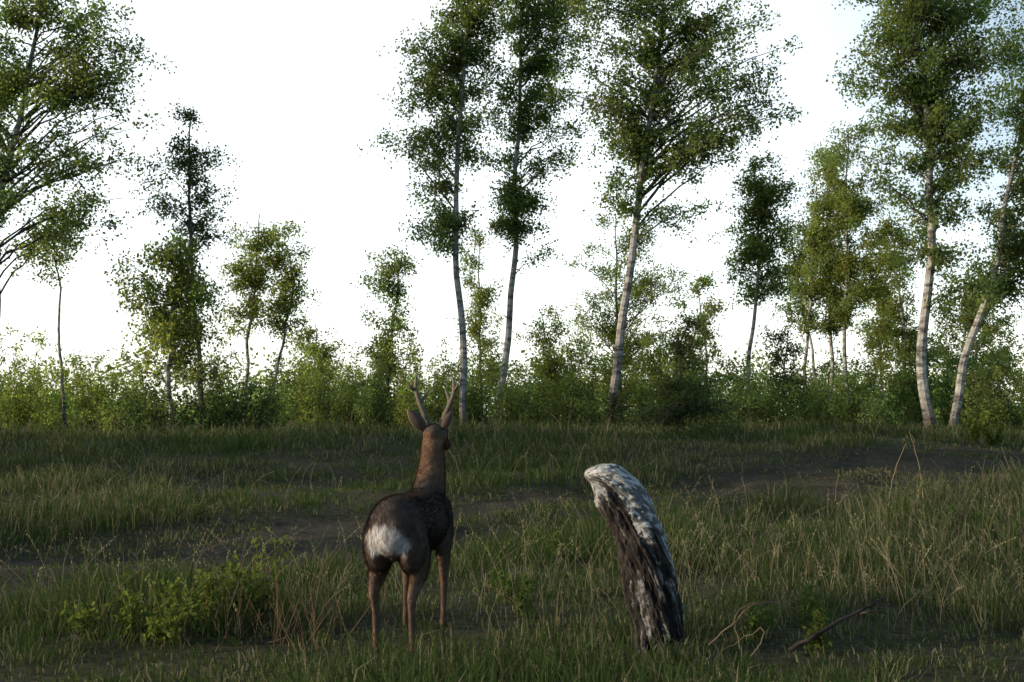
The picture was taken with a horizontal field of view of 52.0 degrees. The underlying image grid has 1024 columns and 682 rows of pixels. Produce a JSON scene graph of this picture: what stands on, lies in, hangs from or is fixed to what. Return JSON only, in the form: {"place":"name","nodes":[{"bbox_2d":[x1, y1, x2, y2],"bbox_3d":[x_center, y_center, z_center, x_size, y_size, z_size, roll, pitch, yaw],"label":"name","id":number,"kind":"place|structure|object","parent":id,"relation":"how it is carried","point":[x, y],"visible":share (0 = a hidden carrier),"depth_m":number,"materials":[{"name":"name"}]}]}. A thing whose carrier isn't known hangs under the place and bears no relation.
{"place":"outdoors","nodes":[
{"label":"outdoors","id":0,"kind":"place"},
{"bbox_2d":[0,410,1023,681],"bbox_3d":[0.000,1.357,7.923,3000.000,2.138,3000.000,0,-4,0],"label":"ground","id":1,"kind":"structure","parent":0,"point":[334,512],"depth_m":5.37,"materials":[{"name":"green plant"}]},
{"bbox_2d":[0,342,32,424],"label":"shrub","id":2,"kind":"object","parent":1,"relation":"on","point":[5,375],"visible":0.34,"depth_m":38.04,"materials":[{"name":"green plant"}]},
{"bbox_2d":[0,323,76,431],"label":"shrub","id":3,"kind":"object","parent":1,"relation":"on","point":[19,401],"visible":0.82,"depth_m":31.85,"materials":[{"name":"green plant"}]},
{"bbox_2d":[25,354,79,431],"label":"shrub","id":4,"kind":"object","parent":1,"relation":"on","point":[58,401],"visible":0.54,"depth_m":33.86,"materials":[{"name":"green plant"}]},
{"bbox_2d":[16,196,90,430],"bbox_3d":[-14.641,-0.711,33.278,2.602,7.716,1.955,0,-4,0],"label":"birch tree","id":5,"kind":"object","parent":1,"relation":"on","point":[61,258],"visible":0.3,"depth_m":33.26,"materials":[{"name":"green plant"}]},
{"bbox_2d":[11,342,120,428],"bbox_3d":[-16.987,1.739,40.058,3.821,3.591,3.991,2,-5,-29],"label":"shrub","id":6,"kind":"object","parent":1,"relation":"on","point":[70,394],"visible":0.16,"depth_m":39.80,"materials":[{"name":"green plant"}]},
{"bbox_2d":[60,599,109,639],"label":"leafy weed","id":7,"kind":"object","parent":1,"relation":"on","point":[79,617],"visible":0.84,"depth_m":4.52,"materials":[{"name":"green plant"}]},
{"bbox_2d":[0,0,178,316],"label":"birch tree","id":8,"kind":"object","parent":1,"relation":"on","point":[84,86],"visible":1,"depth_m":27.22,"materials":[{"name":"green plant"}]},
{"bbox_2d":[56,349,123,433],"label":"shrub","id":9,"kind":"object","parent":1,"relation":"on","point":[83,408],"visible":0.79,"depth_m":30.70,"materials":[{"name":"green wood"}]},
{"bbox_2d":[80,364,150,434],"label":"shrub","id":10,"kind":"object","parent":1,"relation":"on","point":[105,419],"visible":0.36,"depth_m":29.77,"materials":[{"name":"green plant"}]},
{"bbox_2d":[97,375,167,433],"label":"shrub","id":11,"kind":"object","parent":1,"relation":"on","point":[122,413],"visible":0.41,"depth_m":26.85,"materials":[{"name":"green plant"}]},
{"bbox_2d":[112,588,156,639],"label":"leafy weed","id":12,"kind":"object","parent":1,"relation":"on","point":[133,617],"visible":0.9,"depth_m":4.51,"materials":[{"name":"green plant"}]},
{"bbox_2d":[100,354,183,430],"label":"shrub","id":13,"kind":"object","parent":1,"relation":"on","point":[161,404],"visible":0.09,"depth_m":38.02,"materials":[{"name":"green plant"}]},
{"bbox_2d":[122,361,204,434],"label":"shrub","id":14,"kind":"object","parent":1,"relation":"on","point":[153,419],"visible":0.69,"depth_m":25.71,"materials":[{"name":"green plant"}]},
{"bbox_2d":[100,225,230,427],"bbox_3d":[-8.957,-0.175,27.078,3.085,5.820,2.804,2,-5,-27],"label":"birch tree","id":15,"kind":"object","parent":1,"relation":"on","point":[164,325],"visible":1,"depth_m":26.98,"materials":[{"name":"green plant"}]},
{"bbox_2d":[143,596,195,645],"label":"leafy weed","id":16,"kind":"object","parent":1,"relation":"on","point":[164,623],"visible":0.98,"depth_m":4.42,"materials":[{"name":"green plant"}]},
{"bbox_2d":[145,572,205,631],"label":"leafy weed","id":17,"kind":"object","parent":1,"relation":"on","point":[175,591],"visible":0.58,"depth_m":4.69,"materials":[{"name":"green plant"}]},
{"bbox_2d":[125,98,243,430],"bbox_3d":[-9.133,-1.928,29.177,3.290,9.592,2.754,0,-4,0],"label":"birch tree","id":18,"kind":"object","parent":1,"relation":"on","point":[192,180],"visible":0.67,"depth_m":29.15,"materials":[{"name":"green plant"}]},
{"bbox_2d":[183,561,246,636],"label":"leafy weed","id":19,"kind":"object","parent":1,"relation":"on","point":[210,593],"visible":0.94,"depth_m":4.64,"materials":[{"name":"green plant"}]},
{"bbox_2d":[162,351,270,435],"bbox_3d":[-7.591,1.451,26.871,2.501,2.440,2.540,0,-4,0],"label":"shrub","id":20,"kind":"object","parent":1,"relation":"on","point":[216,404],"visible":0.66,"depth_m":26.64,"materials":[{"name":"green plant"}]},
{"bbox_2d":[177,337,256,431],"bbox_3d":[-9.581,1.482,34.152,2.550,3.311,2.624,-2,-4,22],"label":"shrub","id":21,"kind":"object","parent":1,"relation":"on","point":[206,399],"visible":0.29,"depth_m":33.89,"materials":[{"name":"green plant"}]},
{"bbox_2d":[196,535,287,630],"bbox_3d":[-1.225,1.097,4.759,0.402,0.430,0.176,1,-4,-15],"label":"leafy weed","id":22,"kind":"object","parent":1,"relation":"on","point":[243,603],"visible":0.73,"depth_m":4.74,"materials":[{"name":"green plant"}]},
{"bbox_2d":[95,562,397,662],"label":"dry stalks","id":23,"kind":"object","parent":1,"relation":"on","point":[279,615],"visible":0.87,"depth_m":4.62,"materials":[{"name":"brown plant"}]},
{"bbox_2d":[218,383,286,431],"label":"shrub","id":24,"kind":"object","parent":1,"relation":"on","point":[262,413],"visible":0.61,"depth_m":26.86,"materials":[{"name":"green plant"}]},
{"bbox_2d":[213,214,294,426],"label":"birch tree","id":25,"kind":"object","parent":1,"relation":"on","point":[251,275],"visible":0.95,"depth_m":35.94,"materials":[{"name":"green plant"}]},
{"bbox_2d":[238,583,274,619],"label":"leafy weed","id":26,"kind":"object","parent":1,"relation":"on","point":[258,598],"visible":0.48,"depth_m":4.84,"materials":[{"name":"green plant"}]},
{"bbox_2d":[221,528,294,624],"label":"leafy weed","id":27,"kind":"object","parent":1,"relation":"on","point":[256,556],"visible":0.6,"depth_m":4.82,"materials":[{"name":"green plant"}]},
{"bbox_2d":[243,358,301,429],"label":"shrub","id":28,"kind":"object","parent":1,"relation":"on","point":[281,406],"visible":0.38,"depth_m":32.97,"materials":[{"name":"green plant"}]},
{"bbox_2d":[251,215,321,416],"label":"birch tree","id":29,"kind":"object","parent":1,"relation":"on","point":[284,305],"visible":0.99,"depth_m":35.99,"materials":[{"name":"green plant"}]},
{"bbox_2d":[270,347,331,426],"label":"shrub","id":30,"kind":"object","parent":1,"relation":"on","point":[278,386],"visible":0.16,"depth_m":39.86,"materials":[{"name":"green plant"}]},
{"bbox_2d":[276,321,349,398],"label":"birch tree","id":31,"kind":"object","parent":1,"relation":"on","point":[325,354],"visible":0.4,"depth_m":44.06,"materials":[{"name":"green plant"}]},
{"bbox_2d":[283,310,350,425],"bbox_3d":[-6.241,1.044,33.109,2.028,4.073,2.039,2,-5,-27],"label":"shrub","id":32,"kind":"object","parent":1,"relation":"on","point":[310,351],"visible":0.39,"depth_m":32.91,"materials":[{"name":"green plant"}]},
{"bbox_2d":[285,361,357,425],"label":"shrub","id":33,"kind":"object","parent":1,"relation":"on","point":[325,408],"visible":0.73,"depth_m":29.91,"materials":[{"name":"green plant"}]},
{"bbox_2d":[326,363,361,424],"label":"shrub","id":34,"kind":"object","parent":1,"relation":"on","point":[341,389],"visible":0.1,"depth_m":37.52,"materials":[{"name":"green plant"}]},
{"bbox_2d":[332,347,374,426],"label":"shrub","id":35,"kind":"object","parent":1,"relation":"on","point":[349,406],"visible":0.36,"depth_m":33.77,"materials":[{"name":"green plant"}]},
{"bbox_2d":[347,348,402,428],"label":"shrub","id":36,"kind":"object","parent":1,"relation":"on","point":[372,411],"visible":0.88,"depth_m":30.86,"materials":[{"name":"green plant"}]},
{"bbox_2d":[343,335,417,425],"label":"shrub","id":37,"kind":"object","parent":1,"relation":"on","point":[363,374],"visible":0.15,"depth_m":37.54,"materials":[{"name":"green plant"}]},
{"bbox_2d":[343,242,424,428],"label":"birch tree","id":38,"kind":"object","parent":1,"relation":"on","point":[396,289],"visible":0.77,"depth_m":33.95,"materials":[{"name":"green plant"}]},
{"bbox_2d":[361,373,459,658],"bbox_3d":[-0.412,0.719,4.636,0.292,1.176,1.030,-1,-4,10],"label":"roe deer","id":39,"kind":"object","parent":1,"relation":"on","point":[411,530],"visible":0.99,"depth_m":4.29},
{"bbox_2d":[375,329,446,428],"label":"shrub","id":40,"kind":"object","parent":1,"relation":"on","point":[406,402],"visible":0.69,"depth_m":32.72,"materials":[{"name":"green plant"}]},
{"bbox_2d":[409,337,477,424],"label":"shrub","id":41,"kind":"object","parent":1,"relation":"on","point":[436,407],"visible":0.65,"depth_m":30.77,"materials":[{"name":"green plant"}]},
{"bbox_2d":[357,0,537,425],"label":"birch tree","id":42,"kind":"object","parent":1,"relation":"on","point":[467,49],"visible":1,"depth_m":30.23,"materials":[{"name":"green plant"}]},
{"bbox_2d":[425,338,497,423],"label":"shrub","id":43,"kind":"object","parent":1,"relation":"on","point":[475,377],"visible":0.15,"depth_m":39.61,"materials":[{"name":"green plant"}]},
{"bbox_2d":[438,333,506,424],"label":"shrub","id":44,"kind":"object","parent":1,"relation":"on","point":[473,401],"visible":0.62,"depth_m":31.66,"materials":[{"name":"green plant"}]},
{"bbox_2d":[446,223,526,408],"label":"birch tree","id":45,"kind":"object","parent":1,"relation":"on","point":[480,297],"visible":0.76,"depth_m":40.21,"materials":[{"name":"green plant"}]},
{"bbox_2d":[487,555,513,588],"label":"leafy weed","id":46,"kind":"object","parent":1,"relation":"on","point":[493,573],"visible":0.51,"depth_m":5.92,"materials":[{"name":"green plant"}]},
{"bbox_2d":[492,568,517,602],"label":"leafy weed","id":47,"kind":"object","parent":1,"relation":"on","point":[504,581],"visible":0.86,"depth_m":5.49,"materials":[{"name":"green plant"}]},
{"bbox_2d":[481,358,541,425],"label":"shrub","id":48,"kind":"object","parent":1,"relation":"on","point":[511,412],"visible":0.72,"depth_m":29.66,"materials":[{"name":"green plant"}]},
{"bbox_2d":[0,327,1023,426],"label":"distant undergrowth","id":49,"kind":"object","parent":1,"relation":"on","point":[522,351],"visible":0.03,"depth_m":59.61,"materials":[{"name":"green plant"}]},
{"bbox_2d":[508,571,536,616],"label":"leafy weed","id":50,"kind":"object","parent":1,"relation":"on","point":[523,588],"visible":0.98,"depth_m":5.01,"materials":[{"name":"green plant"}]},
{"bbox_2d":[449,0,618,424],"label":"birch tree","id":51,"kind":"object","parent":1,"relation":"on","point":[515,200],"visible":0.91,"depth_m":31.40,"materials":[{"name":"green plant"}]},
{"bbox_2d":[504,354,573,426],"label":"shrub","id":52,"kind":"object","parent":1,"relation":"on","point":[543,412],"visible":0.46,"depth_m":33.74,"materials":[{"name":"green plant"}]},
{"bbox_2d":[512,305,587,424],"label":"birch tree","id":53,"kind":"object","parent":1,"relation":"on","point":[548,367],"visible":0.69,"depth_m":35.87,"materials":[{"name":"green plant"}]},
{"bbox_2d":[544,527,567,557],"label":"leafy weed","id":54,"kind":"object","parent":1,"relation":"on","point":[555,534],"visible":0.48,"depth_m":7.07,"materials":[{"name":"green plant"}]},
{"bbox_2d":[523,343,590,424],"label":"shrub","id":55,"kind":"object","parent":1,"relation":"on","point":[546,385],"visible":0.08,"depth_m":40.02,"materials":[{"name":"green plant"}]},
{"bbox_2d":[528,363,605,428],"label":"shrub","id":56,"kind":"object","parent":1,"relation":"on","point":[565,409],"visible":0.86,"depth_m":30.90,"materials":[{"name":"green plant"}]},
{"bbox_2d":[552,329,612,424],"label":"shrub","id":57,"kind":"object","parent":1,"relation":"on","point":[584,391],"visible":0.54,"depth_m":34.79,"materials":[{"name":"green plant"}]},
{"bbox_2d":[578,379,639,428],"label":"shrub","id":58,"kind":"object","parent":1,"relation":"on","point":[621,408],"visible":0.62,"depth_m":28.75,"materials":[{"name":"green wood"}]},
{"bbox_2d":[550,208,696,422],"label":"birch tree","id":59,"kind":"object","parent":1,"relation":"on","point":[610,330],"visible":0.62,"depth_m":42.09,"materials":[{"name":"green plant"}]},
{"bbox_2d":[596,356,673,428],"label":"shrub","id":60,"kind":"object","parent":1,"relation":"on","point":[636,395],"visible":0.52,"depth_m":32.83,"materials":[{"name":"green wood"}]},
{"bbox_2d":[584,464,686,659],"bbox_3d":[0.516,0.956,4.255,0.443,0.913,0.260,0,-4,0],"label":"birch stump","id":61,"kind":"object","parent":1,"relation":"on","point":[623,502],"visible":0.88,"depth_m":4.19,"materials":[{"name":"grey wood"}]},
{"bbox_2d":[622,314,690,426],"bbox_3d":[5.106,1.029,35.886,2.478,4.026,2.379,4,-6,-43],"label":"shrub","id":62,"kind":"object","parent":1,"relation":"on","point":[660,362],"visible":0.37,"depth_m":35.84,"materials":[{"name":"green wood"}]},
{"bbox_2d":[540,0,808,427],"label":"birch tree","id":63,"kind":"object","parent":1,"relation":"on","point":[701,141],"visible":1,"depth_m":29.35,"materials":[{"name":"green plant"}]},
{"bbox_2d":[615,305,753,434],"bbox_3d":[3.415,0.705,20.999,2.869,2.823,1.708,0,-4,0],"label":"bush","id":64,"kind":"object","parent":1,"relation":"on","point":[673,412],"visible":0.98,"depth_m":20.96,"materials":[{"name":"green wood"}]},
{"bbox_2d":[660,270,736,391],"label":"birch tree","id":65,"kind":"object","parent":1,"relation":"on","point":[713,309],"visible":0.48,"depth_m":45.05,"materials":[{"name":"green plant"}]},
{"bbox_2d":[665,330,737,427],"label":"shrub","id":66,"kind":"object","parent":1,"relation":"on","point":[703,375],"visible":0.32,"depth_m":33.00,"materials":[{"name":"green plant"}]},
{"bbox_2d":[682,382,746,430],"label":"shrub","id":67,"kind":"object","parent":1,"relation":"on","point":[727,416],"visible":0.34,"depth_m":23.97,"materials":[{"name":"green plant"}]},
{"bbox_2d":[699,354,769,426],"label":"shrub","id":68,"kind":"object","parent":1,"relation":"on","point":[747,400],"visible":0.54,"depth_m":29.71,"materials":[{"name":"green plant"}]},
{"bbox_2d":[709,353,778,421],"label":"shrub","id":69,"kind":"object","parent":1,"relation":"on","point":[766,364],"visible":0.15,"depth_m":39.82,"materials":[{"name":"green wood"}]},
{"bbox_2d":[708,601,798,655],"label":"bent dry stem","id":70,"kind":"object","parent":1,"relation":"on","point":[722,631],"visible":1,"depth_m":3.98,"materials":[{"name":"brown plant"}]},
{"bbox_2d":[708,150,811,413],"bbox_3d":[7.833,-1.551,33.291,3.262,9.174,2.736,-2,-4,23],"label":"birch tree","id":71,"kind":"object","parent":1,"relation":"on","point":[758,249],"visible":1,"depth_m":33.12,"materials":[{"name":"green plant"}]},
{"bbox_2d":[737,596,784,640],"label":"leafy weed","id":72,"kind":"object","parent":1,"relation":"on","point":[757,620],"visible":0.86,"depth_m":4.49,"materials":[{"name":"green plant"}]},
{"bbox_2d":[732,373,799,427],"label":"shrub","id":73,"kind":"object","parent":1,"relation":"on","point":[768,411],"visible":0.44,"depth_m":32.56,"materials":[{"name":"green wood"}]},
{"bbox_2d":[757,324,819,421],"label":"birch tree","id":74,"kind":"object","parent":1,"relation":"on","point":[776,358],"visible":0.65,"depth_m":33.88,"materials":[{"name":"green plant"}]},
{"bbox_2d":[753,219,824,385],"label":"birch tree","id":75,"kind":"object","parent":1,"relation":"on","point":[795,257],"visible":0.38,"depth_m":40.32,"materials":[{"name":"green plant"}]},
{"bbox_2d":[764,355,840,427],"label":"shrub","id":76,"kind":"object","parent":1,"relation":"on","point":[784,387],"visible":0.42,"depth_m":32.83,"materials":[{"name":"green plant"}]},
{"bbox_2d":[767,178,856,417],"bbox_3d":[11.072,-1.253,38.250,2.960,9.222,2.715,0,-4,0],"label":"birch tree","id":77,"kind":"object","parent":1,"relation":"on","point":[818,238],"visible":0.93,"depth_m":38.10,"materials":[{"name":"green plant"}]},
{"bbox_2d":[796,583,831,630],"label":"leafy weed","id":78,"kind":"object","parent":1,"relation":"on","point":[805,617],"visible":0.65,"depth_m":4.70,"materials":[{"name":"green plant"}]},
{"bbox_2d":[801,603,832,653],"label":"leafy weed","id":79,"kind":"object","parent":1,"relation":"on","point":[819,624],"visible":0.8,"depth_m":4.26,"materials":[{"name":"green plant"}]},
{"bbox_2d":[781,361,859,426],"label":"shrub","id":80,"kind":"object","parent":1,"relation":"on","point":[819,410],"visible":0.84,"depth_m":30.74,"materials":[{"name":"green plant"}]},
{"bbox_2d":[786,342,861,420],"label":"shrub","id":81,"kind":"object","parent":1,"relation":"on","point":[824,366],"visible":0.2,"depth_m":41.42,"materials":[{"name":"green plant"}]},
{"bbox_2d":[786,142,882,422],"bbox_3d":[12.185,-2.100,39.304,3.164,11.020,3.176,2,-5,-30],"label":"birch tree","id":82,"kind":"object","parent":1,"relation":"on","point":[839,328],"visible":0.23,"depth_m":39.13,"materials":[{"name":"green plant"}]},
{"bbox_2d":[787,597,888,653],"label":"fallen branch","id":83,"kind":"object","parent":1,"relation":"on","point":[796,645],"visible":1,"depth_m":4.23,"materials":[{"name":"brown wood"}]},
{"bbox_2d":[821,356,886,426],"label":"shrub","id":84,"kind":"object","parent":1,"relation":"on","point":[854,405],"visible":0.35,"depth_m":34.77,"materials":[{"name":"green plant"}]},
{"bbox_2d":[801,116,910,425],"bbox_3d":[12.319,-2.303,37.367,3.771,11.216,2.703,0,-4,0],"label":"birch tree","id":85,"kind":"object","parent":1,"relation":"on","point":[856,289],"visible":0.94,"depth_m":37.31,"materials":[{"name":"green plant"}]},
{"bbox_2d":[850,382,903,426],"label":"shrub","id":86,"kind":"object","parent":1,"relation":"on","point":[877,414],"visible":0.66,"depth_m":29.75,"materials":[{"name":"green plant"}]},
{"bbox_2d":[842,225,918,400],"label":"birch tree","id":87,"kind":"object","parent":1,"relation":"on","point":[867,330],"visible":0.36,"depth_m":45.99,"materials":[{"name":"green plant"}]},
{"bbox_2d":[849,351,921,426],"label":"shrub","id":88,"kind":"object","parent":1,"relation":"on","point":[901,395],"visible":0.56,"depth_m":32.67,"materials":[{"name":"green plant"}]},
{"bbox_2d":[853,209,940,423],"bbox_3d":[13.377,-0.652,36.309,2.867,7.834,2.336,2,-5,-26],"label":"birch tree","id":89,"kind":"object","parent":1,"relation":"on","point":[910,335],"visible":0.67,"depth_m":36.08,"materials":[{"name":"green plant"}]},
{"bbox_2d":[890,333,954,426],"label":"shrub","id":90,"kind":"object","parent":1,"relation":"on","point":[931,339],"visible":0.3,"depth_m":35.63,"materials":[{"name":"green plant"}]},
{"bbox_2d":[825,0,1023,429],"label":"birch tree","id":91,"kind":"object","parent":1,"relation":"on","point":[919,92],"visible":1,"depth_m":28.13,"materials":[{"name":"green plant"}]},
{"bbox_2d":[931,503,956,530],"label":"leafy weed","id":92,"kind":"object","parent":1,"relation":"on","point":[938,516],"visible":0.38,"depth_m":7.28,"materials":[{"name":"green plant"}]},
{"bbox_2d":[930,340,1004,426],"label":"shrub","id":93,"kind":"object","parent":1,"relation":"on","point":[944,385],"visible":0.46,"depth_m":33.73,"materials":[{"name":"green plant"}]},
{"bbox_2d":[929,304,1018,418],"bbox_3d":[16.558,0.965,37.976,3.283,4.906,2.998,0,-4,0],"label":"shrub","id":94,"kind":"object","parent":1,"relation":"on","point":[1006,348],"visible":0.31,"depth_m":37.90,"materials":[{"name":"green plant"}]},
{"bbox_2d":[927,269,1023,394],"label":"birch tree","id":95,"kind":"object","parent":1,"relation":"on","point":[993,328],"visible":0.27,"depth_m":45.05,"materials":[{"name":"green plant"}]},
{"bbox_2d":[963,408,988,445],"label":"shrub","id":96,"kind":"object","parent":1,"relation":"on","point":[975,437],"visible":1,"depth_m":20.40,"materials":[{"name":"green plant"}]},
{"bbox_2d":[939,23,1023,426],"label":"birch tree","id":97,"kind":"object","parent":1,"relation":"on","point":[1009,246],"visible":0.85,"depth_m":30.14,"materials":[{"name":"green plant"}]},
{"bbox_2d":[947,359,1018,430],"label":"shrub","id":98,"kind":"object","parent":1,"relation":"on","point":[991,407],"visible":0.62,"depth_m":30.82,"materials":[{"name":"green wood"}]},
{"bbox_2d":[978,422,1005,446],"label":"leafy weed","id":99,"kind":"object","parent":1,"relation":"on","point":[996,440],"visible":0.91,"depth_m":20.68,"materials":[{"name":"green plant"}]},
{"bbox_2d":[969,311,1023,431],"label":"shrub","id":100,"kind":"object","parent":1,"relation":"on","point":[1018,420],"visible":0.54,"depth_m":32.91,"materials":[{"name":"green plant"}]},
{"bbox_2d":[977,39,1023,283],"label":"birch tree","id":101,"kind":"object","parent":1,"relation":"on","point":[1011,130],"visible":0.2,"depth_m":35.05,"materials":[{"name":"green plant"}]},
{"bbox_2d":[994,353,1023,426],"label":"shrub","id":102,"kind":"object","parent":1,"relation":"on","point":[1018,384],"visible":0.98,"depth_m":31.39,"materials":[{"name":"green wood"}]},
{"bbox_2d":[0,443,1023,615],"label":"dirt track","id":103,"kind":"structure","parent":0,"point":[753,476],"depth_m":11.30,"materials":[{"name":"brown soil"}]},
{"bbox_2d":[0,0,1023,415],"label":"sky","id":104,"kind":"structure","parent":0,"point":[292,88],"materials":[{"name":"white"}]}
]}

